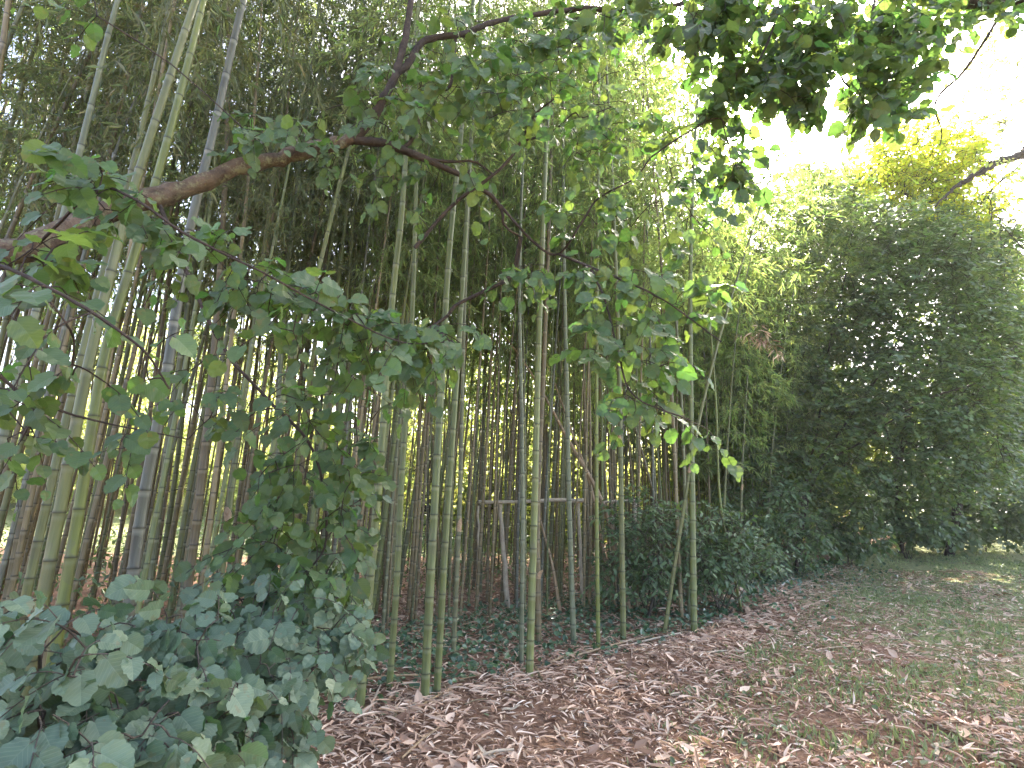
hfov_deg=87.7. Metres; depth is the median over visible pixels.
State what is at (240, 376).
bamboo
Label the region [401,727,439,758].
fallen stick
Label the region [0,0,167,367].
bamboo
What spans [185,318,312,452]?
tree
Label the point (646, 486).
bush
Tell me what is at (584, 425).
bamboo
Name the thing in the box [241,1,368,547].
bamboo
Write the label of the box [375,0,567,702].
bamboo
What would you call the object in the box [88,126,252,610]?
bamboo
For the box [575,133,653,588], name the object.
bamboo
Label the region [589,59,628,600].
bamboo
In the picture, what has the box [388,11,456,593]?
bamboo
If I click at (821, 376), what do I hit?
bamboo
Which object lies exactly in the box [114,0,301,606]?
bamboo
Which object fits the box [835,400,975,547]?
thicket shrub
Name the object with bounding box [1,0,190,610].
bamboo
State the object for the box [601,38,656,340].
bamboo
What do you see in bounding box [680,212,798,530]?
bamboo
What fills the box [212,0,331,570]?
bamboo
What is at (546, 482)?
bamboo
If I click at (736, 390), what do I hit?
bamboo
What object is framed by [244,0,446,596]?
bamboo
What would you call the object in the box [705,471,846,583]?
evergreen shrub
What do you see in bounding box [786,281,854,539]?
bamboo
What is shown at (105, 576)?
undergrowth
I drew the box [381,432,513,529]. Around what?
bush
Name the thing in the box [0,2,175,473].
bamboo
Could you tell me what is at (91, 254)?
bamboo
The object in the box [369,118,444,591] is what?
bamboo
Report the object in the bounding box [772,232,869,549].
bamboo
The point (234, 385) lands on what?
bamboo
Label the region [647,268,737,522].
bamboo
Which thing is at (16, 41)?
bamboo
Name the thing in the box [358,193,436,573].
bamboo
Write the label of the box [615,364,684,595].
leaning culm
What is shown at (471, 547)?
bamboo
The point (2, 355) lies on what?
bamboo
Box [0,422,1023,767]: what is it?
ground
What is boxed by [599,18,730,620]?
bamboo
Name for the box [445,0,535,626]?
bamboo
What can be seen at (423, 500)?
bamboo
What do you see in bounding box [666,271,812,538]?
bamboo
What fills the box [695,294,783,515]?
bamboo
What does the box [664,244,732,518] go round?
bamboo
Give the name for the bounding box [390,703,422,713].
culm sheath
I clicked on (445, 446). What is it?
bamboo
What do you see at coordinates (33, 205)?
bamboo
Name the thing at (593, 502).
leaning culm
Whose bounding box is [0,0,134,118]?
bamboo
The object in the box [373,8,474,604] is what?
bamboo
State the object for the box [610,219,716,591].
bamboo
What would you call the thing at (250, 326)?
bamboo
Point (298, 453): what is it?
bamboo
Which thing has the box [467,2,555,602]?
bamboo
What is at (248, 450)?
bamboo
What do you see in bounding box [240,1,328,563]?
bamboo
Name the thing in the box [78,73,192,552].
bamboo
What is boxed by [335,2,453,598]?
bamboo
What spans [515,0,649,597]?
bamboo
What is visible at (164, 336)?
bamboo
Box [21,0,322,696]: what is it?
bamboo
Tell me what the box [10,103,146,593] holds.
bamboo
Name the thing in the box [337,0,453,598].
bamboo
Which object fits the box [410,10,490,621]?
bamboo
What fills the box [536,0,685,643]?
bamboo
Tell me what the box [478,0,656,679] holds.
bamboo
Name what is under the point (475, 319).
bamboo
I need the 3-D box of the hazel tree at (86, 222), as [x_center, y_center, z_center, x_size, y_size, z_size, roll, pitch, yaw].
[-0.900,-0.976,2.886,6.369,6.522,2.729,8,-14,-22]
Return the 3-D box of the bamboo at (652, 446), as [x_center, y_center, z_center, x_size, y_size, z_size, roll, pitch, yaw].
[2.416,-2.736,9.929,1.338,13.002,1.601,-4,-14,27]
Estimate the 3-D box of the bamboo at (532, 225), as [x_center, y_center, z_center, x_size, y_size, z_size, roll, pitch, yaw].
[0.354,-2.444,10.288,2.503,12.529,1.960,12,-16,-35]
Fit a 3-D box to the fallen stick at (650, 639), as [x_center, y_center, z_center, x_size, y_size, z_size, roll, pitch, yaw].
[1.649,3.054,6.348,1.019,0.112,0.028,10,-14,-29]
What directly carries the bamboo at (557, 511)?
on the ground at (574, 728)
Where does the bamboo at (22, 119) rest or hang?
on the ground at (574, 728)
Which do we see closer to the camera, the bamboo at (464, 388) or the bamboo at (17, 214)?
the bamboo at (17, 214)
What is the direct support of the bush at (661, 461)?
on the ground at (574, 728)
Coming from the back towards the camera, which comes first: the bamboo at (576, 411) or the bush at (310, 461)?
the bush at (310, 461)
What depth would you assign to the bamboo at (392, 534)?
7.62 m
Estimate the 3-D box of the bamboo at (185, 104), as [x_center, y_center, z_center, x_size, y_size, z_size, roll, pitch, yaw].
[-5.253,-3.318,8.464,2.041,12.986,1.545,0,-13,9]
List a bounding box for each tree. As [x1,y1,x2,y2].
[0,0,781,630]
[41,304,191,440]
[89,309,237,466]
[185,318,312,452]
[212,315,344,452]
[256,50,581,554]
[344,389,481,442]
[391,343,525,468]
[426,0,910,553]
[494,363,582,446]
[542,0,1023,214]
[607,220,872,546]
[750,170,1023,572]
[759,146,1023,553]
[820,357,936,520]
[833,111,1023,556]
[837,387,912,516]
[934,16,1023,295]
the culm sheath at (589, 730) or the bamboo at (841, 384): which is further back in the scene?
the bamboo at (841, 384)
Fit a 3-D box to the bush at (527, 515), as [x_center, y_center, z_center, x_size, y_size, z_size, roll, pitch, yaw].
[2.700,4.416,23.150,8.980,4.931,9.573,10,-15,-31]
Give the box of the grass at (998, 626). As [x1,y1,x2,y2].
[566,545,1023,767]
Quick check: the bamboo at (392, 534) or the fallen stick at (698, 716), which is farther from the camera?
the bamboo at (392, 534)
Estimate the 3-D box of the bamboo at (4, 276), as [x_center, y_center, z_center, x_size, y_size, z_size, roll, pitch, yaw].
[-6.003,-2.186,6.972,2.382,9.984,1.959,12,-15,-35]
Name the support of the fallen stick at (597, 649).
on the ground at (574, 728)
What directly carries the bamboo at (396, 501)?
on the ground at (574, 728)
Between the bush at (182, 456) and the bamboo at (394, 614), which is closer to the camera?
the bamboo at (394, 614)
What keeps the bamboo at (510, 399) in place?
on the ground at (574, 728)
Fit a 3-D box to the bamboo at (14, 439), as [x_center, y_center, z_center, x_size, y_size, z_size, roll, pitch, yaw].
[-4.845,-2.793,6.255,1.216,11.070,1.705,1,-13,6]
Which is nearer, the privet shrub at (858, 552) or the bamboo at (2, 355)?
the bamboo at (2, 355)
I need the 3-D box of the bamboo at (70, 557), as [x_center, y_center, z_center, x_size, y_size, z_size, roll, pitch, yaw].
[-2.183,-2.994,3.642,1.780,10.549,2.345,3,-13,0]
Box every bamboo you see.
[0,0,39,115]
[0,0,44,351]
[0,0,79,192]
[0,0,120,356]
[0,0,131,187]
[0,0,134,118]
[0,0,136,361]
[0,0,142,330]
[0,0,149,286]
[0,0,151,238]
[0,0,152,502]
[0,0,156,287]
[0,0,167,238]
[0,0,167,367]
[0,0,172,256]
[0,0,226,474]
[0,0,238,589]
[0,0,264,470]
[0,0,283,626]
[0,1,76,204]
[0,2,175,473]
[0,2,187,533]
[0,2,234,380]
[0,6,97,232]
[0,6,149,293]
[0,13,750,598]
[0,19,87,368]
[0,26,78,387]
[0,53,28,180]
[1,0,180,312]
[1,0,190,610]
[1,1,133,237]
[2,2,101,228]
[3,0,223,612]
[7,0,150,595]
[9,57,167,500]
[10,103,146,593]
[19,6,214,570]
[19,90,133,561]
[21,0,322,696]
[31,1,218,612]
[33,0,183,590]
[42,0,231,667]
[45,0,320,665]
[49,20,226,604]
[51,0,259,503]
[63,1,255,645]
[74,8,254,576]
[74,20,258,606]
[78,72,192,596]
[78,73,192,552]
[85,0,388,618]
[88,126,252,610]
[90,157,188,591]
[94,146,219,598]
[99,6,202,425]
[104,73,247,601]
[108,0,274,604]
[111,0,319,606]
[111,1,290,604]
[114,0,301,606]
[117,0,302,613]
[125,6,327,623]
[129,120,225,420]
[134,0,301,617]
[139,0,328,577]
[142,2,315,555]
[152,6,258,600]
[152,65,237,579]
[156,0,294,600]
[157,0,334,588]
[166,185,252,584]
[172,0,348,618]
[173,0,331,622]
[174,0,346,621]
[181,162,298,582]
[188,91,326,572]
[193,123,261,535]
[194,0,388,599]
[197,0,372,571]
[197,0,374,540]
[197,70,348,570]
[200,2,315,383]
[202,0,360,592]
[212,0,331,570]
[217,0,369,617]
[218,0,394,562]
[227,0,352,544]
[230,1,348,616]
[239,0,433,518]
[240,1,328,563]
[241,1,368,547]
[243,5,328,489]
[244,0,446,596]
[245,0,353,544]
[247,3,329,563]
[247,116,379,525]
[253,0,405,583]
[255,47,322,538]
[262,0,442,606]
[266,1,403,541]
[271,1,377,454]
[275,0,428,623]
[280,48,322,454]
[286,20,387,553]
[289,0,403,550]
[293,186,369,533]
[297,52,389,406]
[299,132,345,520]
[300,2,451,538]
[302,1,394,542]
[306,15,402,523]
[308,0,434,530]
[308,0,499,691]
[317,66,391,456]
[325,1,438,551]
[325,1,443,471]
[328,0,534,708]
[329,0,500,620]
[332,0,425,552]
[332,11,436,577]
[333,1,405,514]
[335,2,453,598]
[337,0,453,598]
[338,183,401,418]
[340,0,446,602]
[344,0,452,466]
[345,133,435,573]
[354,2,460,573]
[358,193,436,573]
[359,3,447,618]
[364,32,495,611]
[368,0,508,614]
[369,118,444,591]
[369,131,437,601]
[369,237,466,443]
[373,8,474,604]
[373,84,433,578]
[374,0,482,486]
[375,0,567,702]
[379,269,432,398]
[381,0,465,633]
[386,0,497,618]
[386,1,466,628]
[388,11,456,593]
[392,197,476,556]
[398,26,516,606]
[403,0,534,657]
[407,7,467,591]
[409,0,489,626]
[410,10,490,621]
[417,121,455,574]
[419,0,556,694]
[422,148,507,420]
[423,3,544,607]
[424,0,531,624]
[425,120,479,612]
[429,164,529,513]
[431,38,508,321]
[431,172,550,589]
[434,0,517,615]
[435,200,535,581]
[440,16,499,554]
[442,1,484,590]
[443,7,519,599]
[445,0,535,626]
[449,136,535,592]
[451,139,506,584]
[455,118,517,606]
[460,171,534,587]
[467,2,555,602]
[469,0,555,611]
[470,73,537,620]
[473,0,596,607]
[474,1,561,602]
[475,161,554,533]
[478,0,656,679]
[479,143,532,576]
[481,0,602,665]
[481,0,638,644]
[482,0,588,513]
[482,175,565,509]
[483,0,627,642]
[486,261,554,582]
[488,1,574,615]
[491,190,575,595]
[492,0,549,613]
[497,1,595,594]
[497,160,572,610]
[509,1,558,460]
[510,103,606,384]
[511,46,575,373]
[513,104,581,508]
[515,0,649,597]
[517,0,685,650]
[518,2,594,614]
[523,27,606,607]
[525,0,571,323]
[526,226,594,547]
[532,34,598,600]
[532,64,652,594]
[532,66,589,590]
[533,168,608,595]
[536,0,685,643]
[537,49,599,602]
[546,0,636,600]
[547,233,638,586]
[551,189,602,540]
[555,0,620,568]
[555,64,608,608]
[555,92,647,573]
[555,270,608,430]
[557,18,640,560]
[558,108,658,587]
[559,20,627,613]
[560,48,640,603]
[572,71,654,521]
[572,77,647,498]
[573,0,654,584]
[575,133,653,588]
[580,194,661,432]
[586,5,641,577]
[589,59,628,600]
[592,24,730,617]
[594,67,662,493]
[595,127,661,601]
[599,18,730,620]
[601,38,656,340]
[601,71,666,607]
[604,181,654,584]
[609,76,733,519]
[610,26,677,607]
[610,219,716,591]
[619,0,686,614]
[627,7,779,632]
[631,150,723,530]
[633,93,773,611]
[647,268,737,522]
[653,171,803,541]
[653,217,762,535]
[653,334,769,516]
[654,196,787,571]
[662,78,858,631]
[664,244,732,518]
[666,213,770,535]
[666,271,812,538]
[678,158,854,556]
[679,224,833,544]
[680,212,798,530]
[685,180,790,573]
[695,127,821,574]
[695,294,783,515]
[702,292,805,517]
[714,334,820,551]
[720,179,799,553]
[727,146,864,574]
[742,245,849,558]
[749,324,853,539]
[758,205,886,563]
[763,226,845,512]
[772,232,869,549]
[775,303,886,536]
[780,192,932,573]
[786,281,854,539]
[792,232,853,555]
[798,264,847,477]
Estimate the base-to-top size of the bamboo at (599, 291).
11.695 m
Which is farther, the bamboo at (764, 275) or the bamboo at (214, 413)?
the bamboo at (764, 275)
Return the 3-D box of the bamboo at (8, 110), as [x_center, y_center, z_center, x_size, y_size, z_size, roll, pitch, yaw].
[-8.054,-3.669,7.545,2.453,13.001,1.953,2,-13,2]
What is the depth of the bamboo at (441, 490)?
10.54 m
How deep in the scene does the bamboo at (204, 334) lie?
6.93 m
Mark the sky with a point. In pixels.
(814, 151)
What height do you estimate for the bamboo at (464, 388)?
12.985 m
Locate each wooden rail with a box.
[476,498,583,607]
[594,499,641,598]
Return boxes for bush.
[0,571,385,767]
[10,394,183,505]
[10,430,71,503]
[11,391,215,512]
[78,406,242,507]
[176,442,269,515]
[204,453,322,524]
[222,409,371,510]
[306,444,463,527]
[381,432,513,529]
[403,448,581,542]
[406,418,634,529]
[487,434,650,534]
[580,457,705,524]
[628,433,697,496]
[629,452,835,545]
[751,461,886,540]
[890,437,1023,556]
[964,477,1023,537]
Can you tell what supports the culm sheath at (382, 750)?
on the ground at (574, 728)
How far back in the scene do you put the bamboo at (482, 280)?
8.74 m
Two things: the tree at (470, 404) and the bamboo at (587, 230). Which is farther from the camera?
the tree at (470, 404)
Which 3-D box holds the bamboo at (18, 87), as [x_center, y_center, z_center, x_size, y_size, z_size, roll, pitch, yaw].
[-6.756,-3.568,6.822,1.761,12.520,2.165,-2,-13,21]
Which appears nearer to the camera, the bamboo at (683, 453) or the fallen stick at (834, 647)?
the fallen stick at (834, 647)
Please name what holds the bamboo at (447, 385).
on the ground at (574, 728)
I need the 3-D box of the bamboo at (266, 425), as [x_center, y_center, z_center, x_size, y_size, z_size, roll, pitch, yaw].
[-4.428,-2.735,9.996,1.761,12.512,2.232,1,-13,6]
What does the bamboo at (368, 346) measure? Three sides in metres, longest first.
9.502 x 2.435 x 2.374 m
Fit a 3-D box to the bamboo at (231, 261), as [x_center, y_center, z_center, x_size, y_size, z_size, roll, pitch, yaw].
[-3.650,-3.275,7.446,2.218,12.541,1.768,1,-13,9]
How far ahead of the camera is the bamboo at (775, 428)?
15.14 m
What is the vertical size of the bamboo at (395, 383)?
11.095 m
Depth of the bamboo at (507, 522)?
9.16 m
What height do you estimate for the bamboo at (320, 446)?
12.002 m
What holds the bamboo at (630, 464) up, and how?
on the ground at (574, 728)
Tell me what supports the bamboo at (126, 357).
on the ground at (574, 728)
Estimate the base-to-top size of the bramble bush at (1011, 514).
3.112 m
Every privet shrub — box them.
[711,401,817,571]
[783,475,899,567]
[837,466,977,558]
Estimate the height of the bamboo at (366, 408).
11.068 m
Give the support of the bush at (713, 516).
on the ground at (574, 728)
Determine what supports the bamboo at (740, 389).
on the ground at (574, 728)
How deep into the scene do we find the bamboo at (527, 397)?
10.55 m
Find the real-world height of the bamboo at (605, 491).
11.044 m
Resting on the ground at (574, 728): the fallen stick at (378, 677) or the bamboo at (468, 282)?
the bamboo at (468, 282)
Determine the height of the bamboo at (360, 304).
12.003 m
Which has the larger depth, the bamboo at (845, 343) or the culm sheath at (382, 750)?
the bamboo at (845, 343)
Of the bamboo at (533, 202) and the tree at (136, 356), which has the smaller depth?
the bamboo at (533, 202)
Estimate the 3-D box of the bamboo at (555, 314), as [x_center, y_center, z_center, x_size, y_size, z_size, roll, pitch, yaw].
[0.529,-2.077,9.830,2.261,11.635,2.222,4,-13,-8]
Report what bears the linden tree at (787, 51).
on the ground at (574, 728)
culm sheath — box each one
[371,743,391,753]
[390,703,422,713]
[477,744,494,758]
[501,705,519,710]
[583,727,600,732]
[682,697,690,706]
[915,717,959,722]
[930,740,952,748]
[933,744,939,756]
[938,725,975,730]
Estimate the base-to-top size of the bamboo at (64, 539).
13.011 m
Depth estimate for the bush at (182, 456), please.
24.15 m
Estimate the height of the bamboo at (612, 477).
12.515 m
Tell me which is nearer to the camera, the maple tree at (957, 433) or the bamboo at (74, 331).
the bamboo at (74, 331)
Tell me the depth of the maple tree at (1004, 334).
18.76 m
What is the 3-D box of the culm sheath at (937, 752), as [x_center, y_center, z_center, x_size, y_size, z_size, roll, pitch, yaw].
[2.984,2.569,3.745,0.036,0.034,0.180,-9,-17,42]
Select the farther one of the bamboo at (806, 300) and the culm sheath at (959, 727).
the bamboo at (806, 300)
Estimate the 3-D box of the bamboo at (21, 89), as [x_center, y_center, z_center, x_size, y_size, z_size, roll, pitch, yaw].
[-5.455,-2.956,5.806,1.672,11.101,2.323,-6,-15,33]
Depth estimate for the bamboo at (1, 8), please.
6.13 m
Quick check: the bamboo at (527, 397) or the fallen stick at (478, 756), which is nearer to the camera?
the fallen stick at (478, 756)
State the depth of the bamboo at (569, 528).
7.28 m
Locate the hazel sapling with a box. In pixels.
[177,466,391,675]
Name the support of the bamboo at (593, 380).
on the ground at (574, 728)
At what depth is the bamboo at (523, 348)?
8.56 m
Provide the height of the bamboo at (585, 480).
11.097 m
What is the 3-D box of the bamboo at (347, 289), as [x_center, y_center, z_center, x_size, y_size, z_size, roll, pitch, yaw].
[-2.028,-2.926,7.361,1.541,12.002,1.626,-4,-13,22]
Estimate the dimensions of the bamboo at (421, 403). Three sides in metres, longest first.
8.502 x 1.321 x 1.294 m
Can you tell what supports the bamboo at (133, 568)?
on the ground at (574, 728)
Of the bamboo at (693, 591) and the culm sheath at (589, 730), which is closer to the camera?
the culm sheath at (589, 730)
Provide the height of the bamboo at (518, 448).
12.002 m
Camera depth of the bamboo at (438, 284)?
6.90 m
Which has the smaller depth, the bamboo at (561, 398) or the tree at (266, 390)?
the bamboo at (561, 398)
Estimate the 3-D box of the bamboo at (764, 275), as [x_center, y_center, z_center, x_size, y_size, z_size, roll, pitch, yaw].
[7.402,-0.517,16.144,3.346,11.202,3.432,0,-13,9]
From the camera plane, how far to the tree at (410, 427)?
21.35 m
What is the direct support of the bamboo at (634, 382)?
on the ground at (574, 728)
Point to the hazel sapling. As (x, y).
(188, 595)
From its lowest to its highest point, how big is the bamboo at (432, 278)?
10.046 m
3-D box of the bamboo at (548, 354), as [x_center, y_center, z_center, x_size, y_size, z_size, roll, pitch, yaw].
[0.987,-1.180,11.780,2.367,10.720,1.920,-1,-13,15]
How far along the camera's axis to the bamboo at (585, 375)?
9.48 m
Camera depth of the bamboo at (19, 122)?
7.01 m
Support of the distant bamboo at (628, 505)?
on the ground at (574, 728)
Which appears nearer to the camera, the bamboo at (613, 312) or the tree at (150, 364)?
the bamboo at (613, 312)
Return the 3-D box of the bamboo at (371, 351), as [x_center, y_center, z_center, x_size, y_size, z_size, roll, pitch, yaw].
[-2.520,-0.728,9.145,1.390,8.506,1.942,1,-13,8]
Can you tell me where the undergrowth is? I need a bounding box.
[0,504,758,645]
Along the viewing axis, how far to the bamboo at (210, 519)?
5.42 m
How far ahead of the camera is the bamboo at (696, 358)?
10.78 m
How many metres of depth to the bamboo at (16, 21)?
5.15 m
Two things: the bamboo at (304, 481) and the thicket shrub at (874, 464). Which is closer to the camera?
the bamboo at (304, 481)
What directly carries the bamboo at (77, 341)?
on the ground at (574, 728)
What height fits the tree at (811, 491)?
15.038 m
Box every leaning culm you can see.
[422,402,439,582]
[488,316,630,613]
[540,514,561,614]
[541,354,616,607]
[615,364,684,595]
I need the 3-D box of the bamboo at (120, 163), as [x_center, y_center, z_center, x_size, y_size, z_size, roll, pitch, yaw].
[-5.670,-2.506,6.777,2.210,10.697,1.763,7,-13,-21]
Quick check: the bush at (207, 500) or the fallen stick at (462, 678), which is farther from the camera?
the bush at (207, 500)
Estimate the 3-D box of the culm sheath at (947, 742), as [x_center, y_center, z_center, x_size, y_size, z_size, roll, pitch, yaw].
[3.111,2.581,3.829,0.240,0.035,0.058,7,-13,-21]
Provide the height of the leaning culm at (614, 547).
4.987 m
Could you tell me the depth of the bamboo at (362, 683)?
5.02 m
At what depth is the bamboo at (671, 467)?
14.43 m
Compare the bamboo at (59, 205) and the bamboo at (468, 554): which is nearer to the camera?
the bamboo at (59, 205)
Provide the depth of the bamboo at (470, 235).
9.73 m
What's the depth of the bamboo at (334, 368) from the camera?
7.49 m
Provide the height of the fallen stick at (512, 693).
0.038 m
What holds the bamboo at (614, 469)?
on the ground at (574, 728)
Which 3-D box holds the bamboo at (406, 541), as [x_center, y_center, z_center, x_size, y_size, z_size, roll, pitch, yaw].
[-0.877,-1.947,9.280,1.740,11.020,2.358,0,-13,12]
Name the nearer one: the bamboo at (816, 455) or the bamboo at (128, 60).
the bamboo at (128, 60)
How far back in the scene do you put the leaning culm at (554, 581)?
7.96 m
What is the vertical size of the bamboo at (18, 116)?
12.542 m
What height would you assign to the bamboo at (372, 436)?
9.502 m
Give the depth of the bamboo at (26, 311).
7.69 m
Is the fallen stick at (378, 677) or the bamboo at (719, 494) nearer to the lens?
the fallen stick at (378, 677)
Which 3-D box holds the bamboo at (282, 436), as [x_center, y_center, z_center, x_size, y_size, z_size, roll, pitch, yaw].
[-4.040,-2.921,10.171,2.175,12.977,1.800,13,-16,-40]
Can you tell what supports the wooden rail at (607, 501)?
on the ground at (574, 728)
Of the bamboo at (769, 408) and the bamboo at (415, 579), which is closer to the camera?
the bamboo at (415, 579)
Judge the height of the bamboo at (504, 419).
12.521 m
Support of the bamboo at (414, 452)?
on the ground at (574, 728)
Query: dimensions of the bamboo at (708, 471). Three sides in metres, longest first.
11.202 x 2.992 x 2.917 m
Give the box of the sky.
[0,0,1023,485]
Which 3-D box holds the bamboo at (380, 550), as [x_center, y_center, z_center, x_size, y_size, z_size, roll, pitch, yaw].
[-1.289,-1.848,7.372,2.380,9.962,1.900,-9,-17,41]
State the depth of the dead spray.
10.00 m
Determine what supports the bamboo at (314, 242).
on the ground at (574, 728)
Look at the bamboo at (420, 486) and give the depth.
7.91 m
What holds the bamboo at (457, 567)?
on the ground at (574, 728)
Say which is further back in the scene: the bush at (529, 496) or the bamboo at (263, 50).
the bush at (529, 496)
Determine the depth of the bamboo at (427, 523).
10.53 m
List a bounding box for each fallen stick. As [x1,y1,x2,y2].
[367,674,417,678]
[369,684,380,711]
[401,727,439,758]
[413,683,461,710]
[441,674,480,687]
[464,698,486,704]
[476,748,513,758]
[501,691,523,698]
[534,664,542,680]
[542,649,586,665]
[558,707,583,710]
[570,635,652,657]
[617,632,680,649]
[689,703,715,725]
[707,650,744,652]
[815,646,858,650]
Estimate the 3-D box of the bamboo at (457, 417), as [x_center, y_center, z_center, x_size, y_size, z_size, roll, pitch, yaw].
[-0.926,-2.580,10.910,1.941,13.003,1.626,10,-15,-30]
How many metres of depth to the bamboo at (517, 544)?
9.06 m
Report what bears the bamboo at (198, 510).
on the ground at (574, 728)
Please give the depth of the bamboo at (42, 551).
8.25 m
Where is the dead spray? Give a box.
[733,303,784,363]
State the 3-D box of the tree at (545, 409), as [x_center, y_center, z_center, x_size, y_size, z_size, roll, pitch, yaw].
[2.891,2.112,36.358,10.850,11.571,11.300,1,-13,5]
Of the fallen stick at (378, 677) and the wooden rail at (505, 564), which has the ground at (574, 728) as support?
the wooden rail at (505, 564)
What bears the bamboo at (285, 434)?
on the ground at (574, 728)
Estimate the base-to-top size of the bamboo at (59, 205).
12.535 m
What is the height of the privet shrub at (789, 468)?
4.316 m
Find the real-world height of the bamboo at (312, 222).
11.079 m
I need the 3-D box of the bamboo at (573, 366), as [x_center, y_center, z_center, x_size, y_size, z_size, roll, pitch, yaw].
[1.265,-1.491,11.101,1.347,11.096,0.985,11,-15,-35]
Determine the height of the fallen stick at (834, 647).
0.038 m
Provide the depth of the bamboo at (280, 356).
6.87 m
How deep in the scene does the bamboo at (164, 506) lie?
8.58 m
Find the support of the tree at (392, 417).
on the ground at (574, 728)
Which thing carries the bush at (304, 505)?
on the ground at (574, 728)
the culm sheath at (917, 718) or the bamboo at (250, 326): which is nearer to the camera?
the culm sheath at (917, 718)
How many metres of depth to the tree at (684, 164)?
17.97 m
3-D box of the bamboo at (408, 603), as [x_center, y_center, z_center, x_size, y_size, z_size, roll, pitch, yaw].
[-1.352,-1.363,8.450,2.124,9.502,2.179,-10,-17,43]
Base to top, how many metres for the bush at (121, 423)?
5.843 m
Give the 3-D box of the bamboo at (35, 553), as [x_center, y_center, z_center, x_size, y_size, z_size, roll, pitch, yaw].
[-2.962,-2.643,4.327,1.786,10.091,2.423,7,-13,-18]
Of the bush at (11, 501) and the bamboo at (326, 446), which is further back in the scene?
the bush at (11, 501)
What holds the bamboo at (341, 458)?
on the ground at (574, 728)
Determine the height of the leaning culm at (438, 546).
4.503 m
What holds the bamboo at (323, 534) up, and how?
on the ground at (574, 728)
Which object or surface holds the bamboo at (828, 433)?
on the ground at (574, 728)
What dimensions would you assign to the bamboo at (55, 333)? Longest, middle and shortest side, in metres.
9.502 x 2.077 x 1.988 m
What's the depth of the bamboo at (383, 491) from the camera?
8.70 m
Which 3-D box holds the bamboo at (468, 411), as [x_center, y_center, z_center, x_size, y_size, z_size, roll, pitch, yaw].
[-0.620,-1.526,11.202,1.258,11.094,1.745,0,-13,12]
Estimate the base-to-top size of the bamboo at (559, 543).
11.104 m
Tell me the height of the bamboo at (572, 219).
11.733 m
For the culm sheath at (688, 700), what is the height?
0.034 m
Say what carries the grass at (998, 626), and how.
on the ground at (574, 728)
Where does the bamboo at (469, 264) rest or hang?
on the ground at (574, 728)
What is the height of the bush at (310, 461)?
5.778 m
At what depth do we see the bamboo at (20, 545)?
5.46 m
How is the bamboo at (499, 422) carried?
on the ground at (574, 728)
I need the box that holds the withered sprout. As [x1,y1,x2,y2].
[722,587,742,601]
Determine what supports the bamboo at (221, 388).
on the ground at (574, 728)
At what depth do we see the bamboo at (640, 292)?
9.92 m
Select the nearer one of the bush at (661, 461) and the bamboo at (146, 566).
the bamboo at (146, 566)
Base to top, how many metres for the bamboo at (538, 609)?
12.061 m
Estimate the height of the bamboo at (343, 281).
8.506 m
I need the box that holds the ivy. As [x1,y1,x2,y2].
[137,554,903,714]
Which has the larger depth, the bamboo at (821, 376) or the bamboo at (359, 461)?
the bamboo at (821, 376)
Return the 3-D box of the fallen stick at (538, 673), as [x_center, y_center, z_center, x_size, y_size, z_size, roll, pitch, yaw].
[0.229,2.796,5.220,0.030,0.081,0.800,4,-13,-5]
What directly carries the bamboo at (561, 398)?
on the ground at (574, 728)
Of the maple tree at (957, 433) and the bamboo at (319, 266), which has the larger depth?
the maple tree at (957, 433)
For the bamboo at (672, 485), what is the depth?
14.95 m
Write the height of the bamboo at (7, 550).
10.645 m
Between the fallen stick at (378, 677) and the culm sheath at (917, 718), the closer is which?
the culm sheath at (917, 718)
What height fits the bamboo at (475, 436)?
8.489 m
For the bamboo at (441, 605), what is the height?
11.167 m
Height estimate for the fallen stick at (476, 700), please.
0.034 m
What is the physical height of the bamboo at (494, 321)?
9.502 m
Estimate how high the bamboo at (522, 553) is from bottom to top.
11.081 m
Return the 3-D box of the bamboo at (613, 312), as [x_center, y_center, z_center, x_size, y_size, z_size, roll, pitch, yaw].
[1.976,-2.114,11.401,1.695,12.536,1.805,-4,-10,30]
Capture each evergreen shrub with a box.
[580,482,719,616]
[659,500,795,612]
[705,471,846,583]
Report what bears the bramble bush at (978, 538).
on the ground at (574, 728)
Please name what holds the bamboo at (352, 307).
on the ground at (574, 728)
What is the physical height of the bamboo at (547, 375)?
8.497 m
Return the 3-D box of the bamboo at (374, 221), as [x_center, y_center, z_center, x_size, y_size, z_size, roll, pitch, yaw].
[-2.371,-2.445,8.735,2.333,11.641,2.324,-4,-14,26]
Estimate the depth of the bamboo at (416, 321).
8.41 m
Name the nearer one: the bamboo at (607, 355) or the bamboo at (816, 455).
the bamboo at (607, 355)
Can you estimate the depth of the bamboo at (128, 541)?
6.80 m
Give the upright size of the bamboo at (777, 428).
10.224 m
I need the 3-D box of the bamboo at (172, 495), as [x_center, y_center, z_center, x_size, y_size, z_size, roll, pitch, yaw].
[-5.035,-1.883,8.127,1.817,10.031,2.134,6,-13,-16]
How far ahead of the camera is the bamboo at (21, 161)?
7.68 m
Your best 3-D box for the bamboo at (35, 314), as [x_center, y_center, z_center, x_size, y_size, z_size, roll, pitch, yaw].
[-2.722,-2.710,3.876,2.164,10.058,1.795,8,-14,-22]
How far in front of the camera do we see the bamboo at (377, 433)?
7.91 m
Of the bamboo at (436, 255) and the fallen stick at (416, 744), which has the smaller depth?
the fallen stick at (416, 744)

